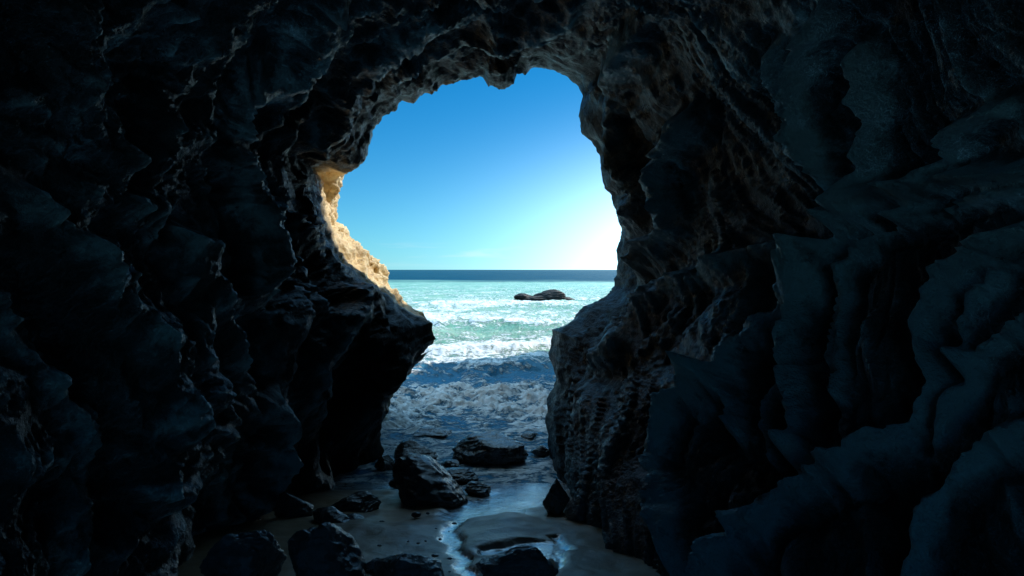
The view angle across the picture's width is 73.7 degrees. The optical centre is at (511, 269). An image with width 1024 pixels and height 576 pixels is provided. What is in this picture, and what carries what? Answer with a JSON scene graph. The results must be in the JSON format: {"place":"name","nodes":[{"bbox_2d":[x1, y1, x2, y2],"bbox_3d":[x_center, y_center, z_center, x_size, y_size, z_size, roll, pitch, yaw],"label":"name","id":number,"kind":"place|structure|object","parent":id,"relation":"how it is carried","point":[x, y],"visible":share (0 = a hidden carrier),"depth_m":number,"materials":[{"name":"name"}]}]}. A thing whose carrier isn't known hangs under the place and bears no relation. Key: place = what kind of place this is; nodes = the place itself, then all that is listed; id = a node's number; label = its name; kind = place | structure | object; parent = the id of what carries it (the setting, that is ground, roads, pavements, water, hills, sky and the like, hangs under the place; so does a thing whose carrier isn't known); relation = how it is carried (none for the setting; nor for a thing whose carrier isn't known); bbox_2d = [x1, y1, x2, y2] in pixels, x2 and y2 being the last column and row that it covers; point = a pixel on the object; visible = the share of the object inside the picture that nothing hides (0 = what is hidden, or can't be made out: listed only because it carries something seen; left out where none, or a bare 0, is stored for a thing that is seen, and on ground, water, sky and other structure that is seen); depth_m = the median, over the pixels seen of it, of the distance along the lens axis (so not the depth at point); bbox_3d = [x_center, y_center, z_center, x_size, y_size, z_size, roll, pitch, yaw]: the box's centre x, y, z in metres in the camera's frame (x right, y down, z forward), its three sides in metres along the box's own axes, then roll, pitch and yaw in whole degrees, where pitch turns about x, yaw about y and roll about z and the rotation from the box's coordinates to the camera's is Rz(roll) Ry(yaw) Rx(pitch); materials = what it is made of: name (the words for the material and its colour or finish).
{"place":"outdoors","nodes":[
{"label":"outdoors","id":0,"kind":"place"},
{"bbox_2d":[178,482,660,575],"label":"sand beach","id":1,"kind":"structure","parent":0,"point":[502,518],"depth_m":4.64,"materials":[{"name":"beige sand"}]},
{"bbox_2d":[199,529,286,575],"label":"boulder","id":2,"kind":"object","parent":1,"relation":"on","point":[257,553],"visible":1,"depth_m":3.48,"materials":[{"name":"grey stone"}]},
{"bbox_2d":[273,492,313,517],"bbox_3d":[-1.645,1.812,5.179,0.274,0.250,0.234,0,0,21],"label":"boulder","id":3,"kind":"object","parent":1,"relation":"on","point":[288,505],"visible":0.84,"depth_m":5.12,"materials":[{"name":"grey stone"}]},
{"bbox_2d":[287,522,365,575],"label":"boulder","id":4,"kind":"object","parent":1,"relation":"on","point":[326,549],"visible":1,"depth_m":3.45,"materials":[{"name":"grey stone"}]},
{"bbox_2d":[313,506,349,523],"bbox_3d":[-1.319,1.797,4.962,0.220,0.163,0.317,0,0,-34],"label":"boulder","id":5,"kind":"object","parent":1,"relation":"on","point":[331,514],"visible":0.78,"depth_m":4.90,"materials":[{"name":"grey stone"}]},
{"bbox_2d":[251,506,456,571],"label":"pebbles","id":6,"kind":"object","parent":1,"relation":"on","point":[415,514],"visible":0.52,"depth_m":4.95,"materials":[{"name":"grey stone"}]},
{"bbox_2d":[346,513,364,519],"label":"boulder","id":7,"kind":"object","parent":1,"relation":"on","point":[352,516],"visible":0.47,"depth_m":5.00,"materials":[{"name":"grey stone"}]},
{"bbox_2d":[331,491,380,512],"bbox_3d":[-1.258,1.874,5.467,0.355,0.180,0.294,0,0,20],"label":"boulder","id":8,"kind":"object","parent":1,"relation":"on","point":[362,501],"visible":0.78,"depth_m":5.40,"materials":[{"name":"grey stone"}]},
{"bbox_2d":[364,557,381,572],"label":"boulder","id":9,"kind":"object","parent":1,"relation":"on","point":[370,565],"visible":0.45,"depth_m":3.69,"materials":[{"name":"black stone"}]},
{"bbox_2d":[374,455,393,470],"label":"boulder","id":10,"kind":"object","parent":1,"relation":"on","point":[384,463],"visible":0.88,"depth_m":7.49,"materials":[{"name":"grey stone"}]},
{"bbox_2d":[388,478,396,487],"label":"boulder","id":11,"kind":"object","parent":1,"relation":"on","point":[391,483],"visible":0.22,"depth_m":6.67,"materials":[{"name":"grey stone"}]},
{"bbox_2d":[373,553,444,575],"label":"boulder","id":12,"kind":"object","parent":1,"relation":"on","point":[405,564],"visible":1,"depth_m":3.48,"materials":[{"name":"black stone"}]},
{"bbox_2d":[394,440,437,460],"bbox_3d":[-1.100,2.120,7.779,0.521,0.333,0.469,0,0,0],"label":"boulder","id":13,"kind":"object","parent":1,"relation":"on","point":[403,448],"visible":0.54,"depth_m":7.76,"materials":[{"name":"grey stone"}]},
{"bbox_2d":[392,453,467,507],"bbox_3d":[-0.700,1.864,5.897,0.726,0.521,0.733,0,0,0],"label":"boulder","id":14,"kind":"object","parent":1,"relation":"on","point":[422,480],"visible":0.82,"depth_m":5.71,"materials":[{"name":"grey stone"}]},
{"bbox_2d":[445,467,478,481],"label":"boulder","id":15,"kind":"object","parent":1,"relation":"on","point":[462,474],"visible":0.71,"depth_m":7.07,"materials":[{"name":"grey stone"}]},
{"bbox_2d":[464,481,490,496],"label":"boulder","id":16,"kind":"object","parent":1,"relation":"on","point":[480,489],"visible":0.98,"depth_m":6.23,"materials":[{"name":"grey stone"}]},
{"bbox_2d":[452,431,527,465],"bbox_3d":[-0.302,2.105,7.900,0.634,0.396,0.869,0,0,-43],"label":"boulder","id":17,"kind":"object","parent":1,"relation":"on","point":[491,448],"visible":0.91,"depth_m":7.72,"materials":[{"name":"grey stone"}]},
{"bbox_2d":[475,546,558,575],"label":"boulder","id":18,"kind":"object","parent":1,"relation":"on","point":[524,561],"visible":1,"depth_m":3.61,"materials":[{"name":"grey stone"}]},
{"bbox_2d":[542,478,569,514],"bbox_3d":[0.357,1.826,5.407,0.192,0.344,0.229,0,0,29],"label":"boulder","id":19,"kind":"object","parent":1,"relation":"on","point":[556,500],"visible":0.86,"depth_m":5.33,"materials":[{"name":"grey stone"}]},
{"bbox_2d":[564,495,586,520],"bbox_3d":[0.487,1.786,5.029,0.176,0.243,0.179,0,0,-20],"label":"boulder","id":20,"kind":"object","parent":1,"relation":"on","point":[575,508],"visible":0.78,"depth_m":4.99,"materials":[{"name":"grey stone"}]},
{"bbox_2d":[333,270,616,484],"bbox_3d":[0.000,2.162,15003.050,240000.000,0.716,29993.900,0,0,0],"label":"sea","id":21,"kind":"structure","parent":0,"point":[484,364],"depth_m":14.59,"materials":[{"name":"liquid"}]},
{"bbox_2d":[413,427,451,437],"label":"boulder","id":22,"kind":"object","parent":21,"relation":"in","point":[432,432],"visible":0.94,"depth_m":8.97,"materials":[{"name":"grey stone"}]},
{"bbox_2d":[441,459,459,467],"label":"boulder","id":23,"kind":"object","parent":21,"relation":"on","point":[450,463],"visible":0.91,"depth_m":7.61,"materials":[{"name":"grey stone"}]},
{"bbox_2d":[521,431,537,438],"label":"boulder","id":24,"kind":"object","parent":21,"relation":"on","point":[528,435],"visible":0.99,"depth_m":8.93,"materials":[{"name":"grey stone"}]},
{"bbox_2d":[530,445,548,456],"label":"boulder","id":25,"kind":"object","parent":21,"relation":"on","point":[540,451],"visible":0.94,"depth_m":8.04,"materials":[{"name":"grey stone"}]},
{"bbox_2d":[513,289,574,300],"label":"sea rock","id":26,"kind":"object","parent":21,"relation":"in","point":[552,294],"visible":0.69,"depth_m":47.53,"materials":[{"name":"grey stone"}]},
{"bbox_2d":[336,67,621,269],"label":"sky","id":27,"kind":"structure","parent":0,"point":[470,174],"materials":[{"name":"blue"}]},
{"bbox_2d":[0,0,1023,575],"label":"sea cave","id":28,"kind":"structure","parent":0,"point":[790,342],"depth_m":3.59}
]}

